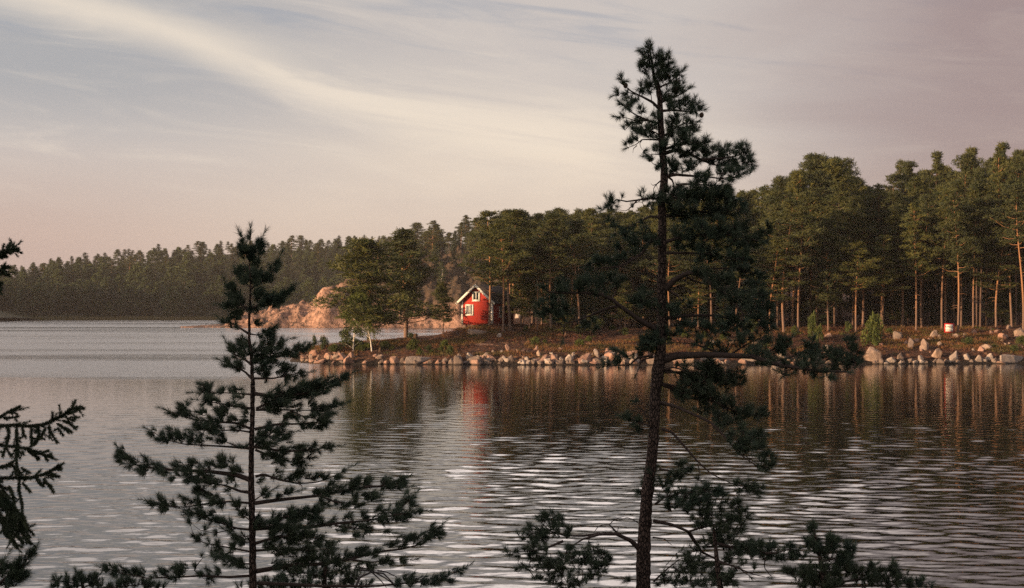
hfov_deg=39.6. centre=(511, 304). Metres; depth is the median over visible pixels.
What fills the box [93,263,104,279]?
leafy tree
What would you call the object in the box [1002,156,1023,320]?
pine tree
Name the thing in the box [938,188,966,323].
pine tree
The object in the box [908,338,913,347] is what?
boulder
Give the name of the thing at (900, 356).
boulder
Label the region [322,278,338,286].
leafy tree
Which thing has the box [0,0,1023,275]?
sky
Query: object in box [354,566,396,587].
dead branch
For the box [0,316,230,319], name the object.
reed bed
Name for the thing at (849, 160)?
pine tree
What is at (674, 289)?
young pine
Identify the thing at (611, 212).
pine tree
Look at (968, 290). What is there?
spruce tree
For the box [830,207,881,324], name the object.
pine tree
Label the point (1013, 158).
pine tree
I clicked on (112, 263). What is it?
pine tree
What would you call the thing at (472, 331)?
boulder
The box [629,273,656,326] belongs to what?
young pine
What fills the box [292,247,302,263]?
leafy tree
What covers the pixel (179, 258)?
leafy tree
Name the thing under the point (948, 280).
young pine
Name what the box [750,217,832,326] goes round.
pine tree
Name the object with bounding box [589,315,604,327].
bush
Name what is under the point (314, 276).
spruce tree
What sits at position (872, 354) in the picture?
boulder
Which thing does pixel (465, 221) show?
pine tree
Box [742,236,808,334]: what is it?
pine tree
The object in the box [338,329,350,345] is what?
bush
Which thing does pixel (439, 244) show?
pine tree
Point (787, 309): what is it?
young pine
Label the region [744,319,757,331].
bush
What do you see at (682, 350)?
heather
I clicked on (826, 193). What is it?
pine tree
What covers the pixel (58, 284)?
spruce tree
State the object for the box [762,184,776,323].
pine tree
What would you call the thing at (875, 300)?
young pine
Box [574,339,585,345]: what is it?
bush
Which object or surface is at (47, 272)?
leafy tree
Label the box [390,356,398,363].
boulder
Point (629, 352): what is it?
boulder
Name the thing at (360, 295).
birch tree
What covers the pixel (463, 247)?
spruce tree
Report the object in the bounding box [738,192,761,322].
pine tree
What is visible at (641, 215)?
pine tree
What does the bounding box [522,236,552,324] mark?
pine tree
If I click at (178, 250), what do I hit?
leafy tree
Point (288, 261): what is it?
spruce tree
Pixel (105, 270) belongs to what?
leafy tree
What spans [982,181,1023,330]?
pine tree
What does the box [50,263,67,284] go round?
leafy tree
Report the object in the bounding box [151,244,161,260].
spruce tree
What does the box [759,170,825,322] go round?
pine tree
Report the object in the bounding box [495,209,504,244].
pine tree
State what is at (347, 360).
boulder
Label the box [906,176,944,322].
pine tree
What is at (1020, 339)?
bush
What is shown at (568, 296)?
spruce tree
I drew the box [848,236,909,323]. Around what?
pine tree
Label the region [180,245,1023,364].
shore ground
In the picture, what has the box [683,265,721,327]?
young pine
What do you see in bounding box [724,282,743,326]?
spruce tree
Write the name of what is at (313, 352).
shore stone
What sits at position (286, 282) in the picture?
leafy tree
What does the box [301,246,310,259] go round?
leafy tree
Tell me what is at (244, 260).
leafy tree
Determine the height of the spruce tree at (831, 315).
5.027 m
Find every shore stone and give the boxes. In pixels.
[309,350,317,355]
[448,358,453,364]
[453,355,462,364]
[470,356,482,364]
[471,359,478,364]
[483,359,491,363]
[540,354,547,361]
[548,354,558,361]
[578,353,590,363]
[604,352,613,358]
[646,355,653,364]
[738,359,746,364]
[893,331,901,339]
[930,330,937,336]
[936,358,944,363]
[998,333,1006,339]
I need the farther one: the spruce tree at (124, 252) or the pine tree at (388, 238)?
the spruce tree at (124, 252)
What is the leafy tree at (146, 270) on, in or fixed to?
on the hills at (218, 311)
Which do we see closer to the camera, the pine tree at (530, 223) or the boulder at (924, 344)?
the boulder at (924, 344)
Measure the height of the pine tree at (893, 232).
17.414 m
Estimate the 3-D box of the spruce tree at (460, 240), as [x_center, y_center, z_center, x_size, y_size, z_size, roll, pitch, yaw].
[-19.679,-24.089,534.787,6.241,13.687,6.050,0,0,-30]
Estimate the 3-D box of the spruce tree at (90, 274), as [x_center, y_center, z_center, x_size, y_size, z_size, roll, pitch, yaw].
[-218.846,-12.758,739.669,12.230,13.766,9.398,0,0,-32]
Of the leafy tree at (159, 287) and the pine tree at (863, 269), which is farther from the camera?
the leafy tree at (159, 287)
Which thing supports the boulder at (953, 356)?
on the shore ground at (302, 314)
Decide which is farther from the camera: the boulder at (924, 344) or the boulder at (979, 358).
the boulder at (924, 344)
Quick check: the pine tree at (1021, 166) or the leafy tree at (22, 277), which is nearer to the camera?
the pine tree at (1021, 166)
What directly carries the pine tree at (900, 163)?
on the shore ground at (302, 314)
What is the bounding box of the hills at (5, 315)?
[0,311,37,319]
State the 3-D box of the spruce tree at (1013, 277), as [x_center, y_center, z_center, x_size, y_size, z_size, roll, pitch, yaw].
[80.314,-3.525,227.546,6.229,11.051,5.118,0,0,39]
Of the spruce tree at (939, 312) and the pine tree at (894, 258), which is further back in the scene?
the spruce tree at (939, 312)
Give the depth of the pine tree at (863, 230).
194.50 m
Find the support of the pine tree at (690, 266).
on the shore ground at (302, 314)
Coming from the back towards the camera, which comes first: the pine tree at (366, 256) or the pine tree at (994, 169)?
the pine tree at (994, 169)
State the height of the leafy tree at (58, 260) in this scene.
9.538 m
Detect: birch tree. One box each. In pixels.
[338,291,368,350]
[340,288,389,350]
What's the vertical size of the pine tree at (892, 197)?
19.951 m
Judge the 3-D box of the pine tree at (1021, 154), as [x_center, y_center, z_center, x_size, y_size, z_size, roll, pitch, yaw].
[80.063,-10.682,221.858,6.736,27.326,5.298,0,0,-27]
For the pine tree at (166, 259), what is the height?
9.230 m
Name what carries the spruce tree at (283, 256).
on the hills at (218, 311)
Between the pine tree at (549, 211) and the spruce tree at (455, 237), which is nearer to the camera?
the pine tree at (549, 211)
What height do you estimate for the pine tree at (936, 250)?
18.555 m
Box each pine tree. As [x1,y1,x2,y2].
[0,538,42,587]
[37,263,46,272]
[47,565,171,587]
[92,219,477,587]
[92,256,97,266]
[107,261,116,269]
[122,256,135,272]
[128,254,143,266]
[135,252,144,261]
[164,256,172,265]
[192,241,207,252]
[213,247,223,259]
[234,538,376,587]
[284,235,296,256]
[292,235,308,246]
[308,237,435,342]
[310,242,327,263]
[323,246,329,256]
[337,272,348,282]
[360,226,453,336]
[385,237,393,251]
[409,222,430,252]
[419,220,446,248]
[419,230,434,254]
[424,226,431,252]
[426,224,447,247]
[429,243,440,264]
[429,280,461,332]
[441,232,456,253]
[441,233,452,244]
[449,248,456,271]
[454,215,472,234]
[456,210,527,325]
[456,229,485,265]
[457,222,465,237]
[465,208,551,330]
[466,216,488,247]
[471,217,480,232]
[471,218,538,330]
[483,208,523,290]
[492,238,535,324]
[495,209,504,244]
[500,36,867,587]
[514,212,588,330]
[515,211,535,318]
[516,237,557,328]
[519,228,555,322]
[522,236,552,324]
[531,223,555,324]
[532,210,558,319]
[532,212,543,230]
[535,259,570,325]
[541,212,574,282]
[545,218,608,324]
[548,230,598,324]
[551,215,577,271]
[553,207,584,229]
[562,208,602,234]
[567,250,585,323]
[568,207,584,221]
[573,215,609,290]
[576,233,600,312]
[589,228,655,325]
[591,224,651,327]
[595,212,616,236]
[596,211,634,321]
[596,232,613,253]
[599,215,652,323]
[602,208,616,220]
[609,217,656,322]
[611,242,657,327]
[612,220,640,324]
[626,213,655,280]
[634,233,695,330]
[635,205,652,215]
[646,206,676,274]
[649,203,680,323]
[649,220,705,319]
[649,247,680,292]
[667,243,692,321]
[671,225,750,323]
[675,261,715,329]
[680,251,716,327]
[685,201,743,292]
[704,207,729,324]
[711,248,769,333]
[712,525,813,587]
[718,239,777,327]
[719,207,750,310]
[738,190,758,253]
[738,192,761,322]
[741,208,766,262]
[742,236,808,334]
[747,211,806,326]
[748,189,797,323]
[749,189,762,209]
[749,197,825,332]
[750,184,769,319]
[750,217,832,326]
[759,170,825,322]
[762,175,806,321]
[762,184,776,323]
[771,168,821,325]
[771,206,826,331]
[775,517,939,587]
[777,189,851,326]
[782,169,844,323]
[783,152,862,315]
[801,217,862,330]
[805,181,866,326]
[811,177,865,304]
[813,159,877,323]
[822,240,880,331]
[824,195,898,326]
[825,155,874,320]
[829,157,862,313]
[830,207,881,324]
[842,174,871,322]
[842,197,887,321]
[844,183,860,318]
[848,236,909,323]
[851,190,869,321]
[852,234,909,318]
[857,183,904,314]
[858,191,920,324]
[860,203,927,323]
[861,179,868,187]
[872,206,939,325]
[883,173,901,295]
[885,159,908,191]
[892,193,949,326]
[893,172,926,318]
[894,194,940,323]
[895,158,925,313]
[897,201,938,329]
[900,175,927,322]
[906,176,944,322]
[916,184,951,293]
[917,170,935,317]
[917,187,967,322]
[919,196,972,328]
[922,150,949,318]
[931,179,996,326]
[933,165,950,314]
[933,190,983,332]
[938,178,971,261]
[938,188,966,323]
[940,151,981,322]
[944,169,966,291]
[955,145,986,320]
[955,165,1011,327]
[959,203,1008,323]
[960,186,996,327]
[962,180,996,326]
[965,172,986,317]
[966,157,984,284]
[966,217,1023,328]
[974,185,1002,324]
[979,156,1008,169]
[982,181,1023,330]
[984,164,1004,174]
[985,146,1013,323]
[985,178,1023,326]
[987,169,1004,316]
[989,178,1002,321]
[990,139,1020,319]
[999,174,1023,324]
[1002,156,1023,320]
[1003,155,1023,309]
[1011,157,1023,279]
[1011,212,1023,270]
[1012,149,1020,315]
[1018,149,1023,284]
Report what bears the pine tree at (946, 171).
on the shore ground at (302, 314)
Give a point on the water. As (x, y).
(916, 468)
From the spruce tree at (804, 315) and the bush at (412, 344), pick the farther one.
the spruce tree at (804, 315)
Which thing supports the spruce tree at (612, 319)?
on the shore ground at (302, 314)
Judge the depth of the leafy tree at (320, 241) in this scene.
823.43 m
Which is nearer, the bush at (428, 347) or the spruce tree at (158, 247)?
the bush at (428, 347)
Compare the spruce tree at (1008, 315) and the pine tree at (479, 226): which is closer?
the spruce tree at (1008, 315)
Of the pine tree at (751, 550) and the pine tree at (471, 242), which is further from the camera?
the pine tree at (471, 242)
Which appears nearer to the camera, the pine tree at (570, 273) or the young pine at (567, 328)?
the young pine at (567, 328)
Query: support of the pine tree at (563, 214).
on the shore ground at (302, 314)
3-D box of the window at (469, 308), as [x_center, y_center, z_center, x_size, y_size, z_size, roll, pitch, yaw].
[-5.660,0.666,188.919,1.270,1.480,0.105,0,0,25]
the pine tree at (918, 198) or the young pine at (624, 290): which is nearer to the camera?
the young pine at (624, 290)
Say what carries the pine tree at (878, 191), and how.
on the shore ground at (302, 314)
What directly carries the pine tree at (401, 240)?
on the shore ground at (302, 314)
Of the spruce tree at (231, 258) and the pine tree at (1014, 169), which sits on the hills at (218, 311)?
the spruce tree at (231, 258)
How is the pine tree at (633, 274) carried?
on the shore ground at (302, 314)
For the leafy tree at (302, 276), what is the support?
on the hills at (218, 311)
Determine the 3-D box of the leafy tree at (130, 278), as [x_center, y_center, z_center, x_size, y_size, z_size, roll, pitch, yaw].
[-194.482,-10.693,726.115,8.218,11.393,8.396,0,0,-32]
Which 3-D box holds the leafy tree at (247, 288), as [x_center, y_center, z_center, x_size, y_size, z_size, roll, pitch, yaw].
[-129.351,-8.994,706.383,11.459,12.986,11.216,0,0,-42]
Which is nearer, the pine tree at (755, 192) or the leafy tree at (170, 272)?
the pine tree at (755, 192)
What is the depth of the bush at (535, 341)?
173.82 m
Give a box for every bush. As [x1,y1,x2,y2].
[320,335,329,349]
[327,344,336,351]
[331,344,342,351]
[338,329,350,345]
[355,342,365,350]
[362,342,370,349]
[379,340,390,349]
[406,338,418,349]
[424,345,431,350]
[440,339,448,347]
[446,345,453,353]
[530,337,541,344]
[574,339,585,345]
[585,336,592,341]
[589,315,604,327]
[618,327,628,334]
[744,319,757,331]
[790,326,799,333]
[807,310,818,342]
[817,325,823,340]
[845,321,852,332]
[860,310,884,345]
[885,328,892,333]
[961,336,974,344]
[1010,345,1021,351]
[1015,335,1023,345]
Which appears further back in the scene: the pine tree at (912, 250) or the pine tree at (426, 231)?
the pine tree at (426, 231)
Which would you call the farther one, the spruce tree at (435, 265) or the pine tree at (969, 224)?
the spruce tree at (435, 265)
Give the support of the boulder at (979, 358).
on the shore ground at (302, 314)
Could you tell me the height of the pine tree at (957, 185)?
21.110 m
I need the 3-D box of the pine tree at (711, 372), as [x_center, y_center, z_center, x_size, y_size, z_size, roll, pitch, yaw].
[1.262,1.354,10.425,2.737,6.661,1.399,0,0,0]
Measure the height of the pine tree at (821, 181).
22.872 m
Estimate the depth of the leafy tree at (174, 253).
802.19 m
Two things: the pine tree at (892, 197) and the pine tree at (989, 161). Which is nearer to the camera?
the pine tree at (892, 197)
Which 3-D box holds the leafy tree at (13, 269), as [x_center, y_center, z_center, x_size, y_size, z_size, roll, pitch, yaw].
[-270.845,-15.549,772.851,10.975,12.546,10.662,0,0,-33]
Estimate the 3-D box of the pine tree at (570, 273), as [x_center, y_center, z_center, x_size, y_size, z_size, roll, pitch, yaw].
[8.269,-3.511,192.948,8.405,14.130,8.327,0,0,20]
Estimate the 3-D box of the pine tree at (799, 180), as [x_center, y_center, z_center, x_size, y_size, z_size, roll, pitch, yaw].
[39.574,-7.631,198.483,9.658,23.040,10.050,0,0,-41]
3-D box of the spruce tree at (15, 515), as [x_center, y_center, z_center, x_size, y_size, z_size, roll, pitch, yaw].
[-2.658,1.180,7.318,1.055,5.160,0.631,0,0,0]
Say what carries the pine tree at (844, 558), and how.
on the camera slope
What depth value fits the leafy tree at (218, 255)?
811.74 m
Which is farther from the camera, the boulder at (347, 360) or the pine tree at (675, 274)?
the pine tree at (675, 274)
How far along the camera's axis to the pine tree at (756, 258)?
184.48 m
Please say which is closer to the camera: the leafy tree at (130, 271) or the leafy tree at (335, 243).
the leafy tree at (130, 271)
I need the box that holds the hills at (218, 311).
[0,245,464,319]
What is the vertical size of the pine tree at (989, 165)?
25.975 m
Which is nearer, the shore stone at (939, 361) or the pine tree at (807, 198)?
the shore stone at (939, 361)
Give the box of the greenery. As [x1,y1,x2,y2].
[386,325,1023,353]
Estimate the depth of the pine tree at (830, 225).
187.42 m
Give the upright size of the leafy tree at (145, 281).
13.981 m
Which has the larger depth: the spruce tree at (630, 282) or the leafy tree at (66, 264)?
the leafy tree at (66, 264)
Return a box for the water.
[0,320,1023,587]
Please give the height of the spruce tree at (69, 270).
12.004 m
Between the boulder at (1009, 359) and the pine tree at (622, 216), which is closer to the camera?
the boulder at (1009, 359)
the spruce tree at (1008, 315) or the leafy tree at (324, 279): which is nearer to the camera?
the spruce tree at (1008, 315)
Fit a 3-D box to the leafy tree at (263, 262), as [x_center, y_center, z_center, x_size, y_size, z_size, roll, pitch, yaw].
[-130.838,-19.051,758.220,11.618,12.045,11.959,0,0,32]
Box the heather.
[318,322,1023,354]
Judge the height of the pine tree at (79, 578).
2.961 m
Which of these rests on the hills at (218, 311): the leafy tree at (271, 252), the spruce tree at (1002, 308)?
the leafy tree at (271, 252)
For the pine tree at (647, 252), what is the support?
on the shore ground at (302, 314)
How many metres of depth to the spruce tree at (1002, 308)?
208.56 m
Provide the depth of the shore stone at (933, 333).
183.86 m
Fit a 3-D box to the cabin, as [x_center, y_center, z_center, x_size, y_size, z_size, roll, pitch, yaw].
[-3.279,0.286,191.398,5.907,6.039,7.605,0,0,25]
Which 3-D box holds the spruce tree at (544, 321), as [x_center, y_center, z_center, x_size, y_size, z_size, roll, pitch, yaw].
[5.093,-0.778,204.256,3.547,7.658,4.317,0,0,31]
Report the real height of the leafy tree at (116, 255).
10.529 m
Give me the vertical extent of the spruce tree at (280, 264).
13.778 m
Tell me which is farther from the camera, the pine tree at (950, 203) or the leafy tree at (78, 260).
the leafy tree at (78, 260)
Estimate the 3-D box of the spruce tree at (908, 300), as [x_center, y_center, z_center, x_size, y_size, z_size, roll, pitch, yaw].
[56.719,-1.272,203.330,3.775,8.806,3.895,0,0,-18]
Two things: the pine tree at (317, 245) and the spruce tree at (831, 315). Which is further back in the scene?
the pine tree at (317, 245)
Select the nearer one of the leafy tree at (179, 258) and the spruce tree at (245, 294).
the spruce tree at (245, 294)
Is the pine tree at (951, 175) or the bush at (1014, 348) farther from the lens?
the pine tree at (951, 175)
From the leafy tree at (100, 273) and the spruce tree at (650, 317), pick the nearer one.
the spruce tree at (650, 317)
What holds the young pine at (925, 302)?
on the shore ground at (302, 314)
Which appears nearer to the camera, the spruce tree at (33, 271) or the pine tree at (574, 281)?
the pine tree at (574, 281)
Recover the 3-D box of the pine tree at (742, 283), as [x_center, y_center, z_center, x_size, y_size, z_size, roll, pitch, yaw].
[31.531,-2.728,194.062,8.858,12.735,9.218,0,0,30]
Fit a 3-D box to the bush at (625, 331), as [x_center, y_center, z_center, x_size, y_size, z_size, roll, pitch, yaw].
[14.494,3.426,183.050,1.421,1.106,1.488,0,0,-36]
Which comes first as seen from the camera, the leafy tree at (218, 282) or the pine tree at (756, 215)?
the pine tree at (756, 215)
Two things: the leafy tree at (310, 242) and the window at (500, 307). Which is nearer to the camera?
the window at (500, 307)
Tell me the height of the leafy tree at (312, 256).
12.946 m
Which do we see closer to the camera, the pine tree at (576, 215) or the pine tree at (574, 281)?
the pine tree at (574, 281)
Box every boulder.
[313,359,324,363]
[336,352,345,359]
[343,355,351,363]
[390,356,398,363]
[405,356,430,363]
[467,329,485,334]
[565,354,573,360]
[594,349,599,356]
[625,350,650,355]
[673,359,693,364]
[864,347,881,361]
[885,357,895,362]
[897,353,903,360]
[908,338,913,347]
[921,339,928,349]
[931,348,941,357]
[949,351,958,360]
[963,354,969,359]
[975,355,982,361]
[982,344,991,349]
[985,353,992,359]
[1000,354,1023,363]
[1014,328,1023,336]
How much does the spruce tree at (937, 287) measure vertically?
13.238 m
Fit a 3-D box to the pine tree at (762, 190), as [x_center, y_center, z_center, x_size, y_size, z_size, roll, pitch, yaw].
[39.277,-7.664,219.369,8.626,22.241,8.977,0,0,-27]
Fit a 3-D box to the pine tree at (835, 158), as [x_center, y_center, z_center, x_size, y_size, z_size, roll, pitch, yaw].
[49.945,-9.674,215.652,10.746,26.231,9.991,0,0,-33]
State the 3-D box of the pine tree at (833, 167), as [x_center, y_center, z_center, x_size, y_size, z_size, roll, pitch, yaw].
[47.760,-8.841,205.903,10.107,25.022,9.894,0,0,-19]
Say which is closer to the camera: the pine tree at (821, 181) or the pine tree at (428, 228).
the pine tree at (821, 181)
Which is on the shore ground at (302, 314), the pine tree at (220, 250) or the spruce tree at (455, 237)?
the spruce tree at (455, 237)
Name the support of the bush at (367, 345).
on the shore ground at (302, 314)
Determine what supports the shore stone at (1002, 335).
on the shore ground at (302, 314)
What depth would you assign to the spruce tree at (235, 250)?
803.52 m
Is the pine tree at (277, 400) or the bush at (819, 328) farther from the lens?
the bush at (819, 328)
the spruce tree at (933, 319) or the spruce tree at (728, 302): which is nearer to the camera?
the spruce tree at (728, 302)
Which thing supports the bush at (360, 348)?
on the shore ground at (302, 314)
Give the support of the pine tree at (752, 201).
on the shore ground at (302, 314)
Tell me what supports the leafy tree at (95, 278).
on the hills at (218, 311)
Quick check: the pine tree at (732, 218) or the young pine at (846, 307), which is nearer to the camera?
the pine tree at (732, 218)
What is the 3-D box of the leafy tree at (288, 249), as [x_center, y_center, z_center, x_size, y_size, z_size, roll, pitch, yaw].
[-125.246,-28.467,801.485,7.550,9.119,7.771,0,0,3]
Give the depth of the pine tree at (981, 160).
237.89 m
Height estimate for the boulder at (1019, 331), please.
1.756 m
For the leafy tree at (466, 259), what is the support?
on the shore ground at (302, 314)
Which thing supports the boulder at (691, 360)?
on the shore ground at (302, 314)
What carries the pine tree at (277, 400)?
on the camera slope
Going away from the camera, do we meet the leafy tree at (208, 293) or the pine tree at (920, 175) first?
the pine tree at (920, 175)
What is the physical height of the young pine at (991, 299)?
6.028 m
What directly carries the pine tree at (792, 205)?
on the shore ground at (302, 314)
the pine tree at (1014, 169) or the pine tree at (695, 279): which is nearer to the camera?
the pine tree at (695, 279)
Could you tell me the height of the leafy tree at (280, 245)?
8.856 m
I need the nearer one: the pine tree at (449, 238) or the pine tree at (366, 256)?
the pine tree at (366, 256)
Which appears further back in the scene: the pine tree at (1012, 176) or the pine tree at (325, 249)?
the pine tree at (325, 249)
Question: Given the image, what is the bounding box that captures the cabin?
[455,284,513,327]
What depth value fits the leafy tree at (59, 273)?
732.88 m
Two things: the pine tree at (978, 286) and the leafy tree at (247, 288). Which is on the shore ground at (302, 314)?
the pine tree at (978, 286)
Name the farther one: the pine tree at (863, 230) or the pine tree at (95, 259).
the pine tree at (95, 259)
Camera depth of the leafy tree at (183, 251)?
814.42 m
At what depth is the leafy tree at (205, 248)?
840.37 m
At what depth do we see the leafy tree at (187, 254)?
775.78 m
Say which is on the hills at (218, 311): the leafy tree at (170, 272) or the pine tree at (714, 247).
the leafy tree at (170, 272)
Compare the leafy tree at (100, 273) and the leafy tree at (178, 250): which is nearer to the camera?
the leafy tree at (100, 273)
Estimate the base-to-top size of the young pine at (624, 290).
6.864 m
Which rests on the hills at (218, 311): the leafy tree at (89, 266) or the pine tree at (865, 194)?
the leafy tree at (89, 266)
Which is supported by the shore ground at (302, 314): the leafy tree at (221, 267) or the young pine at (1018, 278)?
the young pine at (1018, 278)
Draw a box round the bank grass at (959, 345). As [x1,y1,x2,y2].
[309,323,1023,356]
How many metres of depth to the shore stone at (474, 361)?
166.14 m
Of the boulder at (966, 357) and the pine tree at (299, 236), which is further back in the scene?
the pine tree at (299, 236)
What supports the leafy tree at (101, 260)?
on the hills at (218, 311)
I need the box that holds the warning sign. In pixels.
[944,323,953,333]
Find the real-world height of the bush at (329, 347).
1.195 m
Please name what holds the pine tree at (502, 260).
on the shore ground at (302, 314)
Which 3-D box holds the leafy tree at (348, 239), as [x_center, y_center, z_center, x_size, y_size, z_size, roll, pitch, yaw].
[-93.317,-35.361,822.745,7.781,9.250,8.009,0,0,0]
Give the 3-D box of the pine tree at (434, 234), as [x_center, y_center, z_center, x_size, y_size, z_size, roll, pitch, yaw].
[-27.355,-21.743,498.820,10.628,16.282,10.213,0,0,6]
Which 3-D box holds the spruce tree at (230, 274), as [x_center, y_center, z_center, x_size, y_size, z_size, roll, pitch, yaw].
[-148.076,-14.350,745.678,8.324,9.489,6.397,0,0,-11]
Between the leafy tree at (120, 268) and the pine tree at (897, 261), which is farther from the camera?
the leafy tree at (120, 268)
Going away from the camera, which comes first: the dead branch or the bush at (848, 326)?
the dead branch
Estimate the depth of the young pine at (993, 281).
228.07 m
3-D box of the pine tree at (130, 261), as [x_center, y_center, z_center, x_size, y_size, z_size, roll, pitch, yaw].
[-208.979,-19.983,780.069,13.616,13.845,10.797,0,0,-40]
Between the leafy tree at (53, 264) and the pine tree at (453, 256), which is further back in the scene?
the leafy tree at (53, 264)
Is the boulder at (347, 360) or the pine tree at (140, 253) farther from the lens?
the pine tree at (140, 253)
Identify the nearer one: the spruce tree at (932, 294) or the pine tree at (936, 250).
the pine tree at (936, 250)
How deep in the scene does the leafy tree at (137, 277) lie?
722.76 m
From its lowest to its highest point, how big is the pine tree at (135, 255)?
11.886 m
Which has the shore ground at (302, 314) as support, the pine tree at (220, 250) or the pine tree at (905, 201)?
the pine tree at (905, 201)
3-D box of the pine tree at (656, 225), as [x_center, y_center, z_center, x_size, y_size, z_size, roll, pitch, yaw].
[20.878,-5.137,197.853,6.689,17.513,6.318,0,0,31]
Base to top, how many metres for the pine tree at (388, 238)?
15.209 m
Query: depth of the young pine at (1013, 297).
208.47 m
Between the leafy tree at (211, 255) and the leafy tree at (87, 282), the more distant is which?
the leafy tree at (211, 255)
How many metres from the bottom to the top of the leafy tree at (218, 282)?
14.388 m
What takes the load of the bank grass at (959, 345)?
on the shore ground at (302, 314)
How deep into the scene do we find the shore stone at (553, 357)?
166.68 m
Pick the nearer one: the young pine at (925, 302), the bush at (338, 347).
the bush at (338, 347)
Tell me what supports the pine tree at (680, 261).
on the shore ground at (302, 314)
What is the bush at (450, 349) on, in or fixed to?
on the shore ground at (302, 314)
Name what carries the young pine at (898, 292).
on the shore ground at (302, 314)
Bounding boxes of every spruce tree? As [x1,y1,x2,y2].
[0,236,86,553]
[28,266,36,278]
[34,269,41,279]
[52,282,62,308]
[65,266,72,282]
[81,252,90,264]
[82,267,98,288]
[120,249,127,261]
[126,249,132,267]
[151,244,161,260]
[173,255,179,265]
[192,243,206,263]
[227,247,235,263]
[227,269,237,284]
[228,260,234,278]
[233,247,238,263]
[241,289,248,309]
[271,254,283,277]
[280,255,292,271]
[282,255,293,275]
[296,236,304,254]
[311,264,321,280]
[430,242,442,280]
[450,231,458,250]
[456,226,463,247]
[462,223,470,248]
[538,283,553,323]
[546,263,576,324]
[580,277,598,320]
[594,285,618,322]
[602,303,612,326]
[611,268,628,319]
[615,268,638,326]
[643,284,656,322]
[648,283,668,321]
[693,290,709,327]
[716,296,727,323]
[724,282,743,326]
[800,288,809,322]
[817,303,832,325]
[822,297,838,323]
[865,306,872,321]
[897,266,919,323]
[925,270,940,312]
[929,304,938,325]
[934,270,956,294]
[935,291,948,320]
[959,297,969,322]
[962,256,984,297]
[962,278,977,315]
[988,282,1006,321]
[1001,301,1015,324]
[1002,262,1019,314]
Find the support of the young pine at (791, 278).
on the shore ground at (302, 314)
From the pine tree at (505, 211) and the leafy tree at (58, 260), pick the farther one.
the leafy tree at (58, 260)
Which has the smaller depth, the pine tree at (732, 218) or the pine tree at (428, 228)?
the pine tree at (732, 218)
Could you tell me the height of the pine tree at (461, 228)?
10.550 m
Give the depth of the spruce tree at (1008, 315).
195.42 m
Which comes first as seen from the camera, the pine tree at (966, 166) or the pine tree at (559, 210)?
the pine tree at (966, 166)
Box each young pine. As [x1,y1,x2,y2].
[496,257,547,325]
[505,275,546,327]
[544,288,574,325]
[547,270,576,314]
[554,312,576,334]
[567,288,575,320]
[569,296,585,319]
[584,314,599,335]
[604,280,642,326]
[610,271,644,323]
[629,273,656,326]
[651,279,692,327]
[666,262,715,320]
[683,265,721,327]
[702,292,726,325]
[754,266,795,315]
[788,299,806,325]
[790,269,808,296]
[795,264,838,325]
[836,285,861,309]
[843,288,879,319]
[864,270,901,314]
[872,269,912,314]
[884,294,908,325]
[897,271,940,322]
[931,272,968,316]
[946,281,975,322]
[974,263,1011,303]
[974,288,1009,319]
[1003,279,1023,319]
[1006,263,1023,285]
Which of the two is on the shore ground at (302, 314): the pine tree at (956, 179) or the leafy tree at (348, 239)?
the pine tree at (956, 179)
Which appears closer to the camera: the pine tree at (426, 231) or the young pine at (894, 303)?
the young pine at (894, 303)
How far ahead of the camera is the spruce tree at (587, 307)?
188.94 m
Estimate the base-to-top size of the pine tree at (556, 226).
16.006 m
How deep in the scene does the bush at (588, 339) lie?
177.41 m
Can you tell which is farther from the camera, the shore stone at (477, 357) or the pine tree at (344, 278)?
the pine tree at (344, 278)
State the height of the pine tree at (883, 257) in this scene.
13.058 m
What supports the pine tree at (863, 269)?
on the shore ground at (302, 314)
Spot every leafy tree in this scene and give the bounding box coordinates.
[0,278,18,307]
[4,265,19,278]
[17,272,33,289]
[27,262,36,272]
[41,260,54,275]
[41,269,53,282]
[45,262,55,278]
[48,269,71,287]
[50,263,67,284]
[55,257,62,270]
[61,261,72,276]
[72,257,84,267]
[79,279,97,308]
[83,263,96,282]
[90,274,99,286]
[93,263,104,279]
[95,276,120,300]
[96,256,111,274]
[96,263,108,276]
[96,269,105,286]
[105,256,115,267]
[108,265,125,284]
[111,249,123,264]
[123,270,138,284]
[124,273,135,289]
[128,261,144,283]
[132,273,144,292]
[135,276,151,299]
[140,267,157,286]
[146,248,163,271]
[151,281,167,309]
[153,250,165,266]
[161,248,169,262]
[162,266,177,287]
[169,252,177,266]
[171,247,184,259]
[171,254,183,266]
[177,251,195,269]
[179,249,192,259]
[179,280,198,304]
[197,242,208,255]
[197,288,217,308]
[204,252,216,266]
[204,263,225,280]
[209,275,226,301]
[213,262,228,278]
[213,285,225,308]
[214,249,226,262]
[214,255,231,275]
[237,257,248,265]
[239,280,261,297]
[258,258,270,272]
[266,244,280,261]
[268,282,280,293]
[273,265,295,282]
[277,241,287,253]
[278,277,297,301]
[283,247,294,261]
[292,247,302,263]
[294,278,319,301]
[297,268,309,287]
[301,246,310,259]
[303,239,311,249]
[305,252,320,274]
[308,240,313,248]
[317,276,328,292]
[318,239,325,250]
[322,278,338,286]
[328,238,345,259]
[332,251,344,262]
[344,236,351,248]
[437,261,447,280]
[459,255,469,272]
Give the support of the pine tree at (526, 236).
on the shore ground at (302, 314)
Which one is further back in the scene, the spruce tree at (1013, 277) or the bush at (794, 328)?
the spruce tree at (1013, 277)
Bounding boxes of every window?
[465,304,473,315]
[472,291,479,300]
[499,306,502,317]
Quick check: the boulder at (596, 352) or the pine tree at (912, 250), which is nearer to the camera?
the boulder at (596, 352)

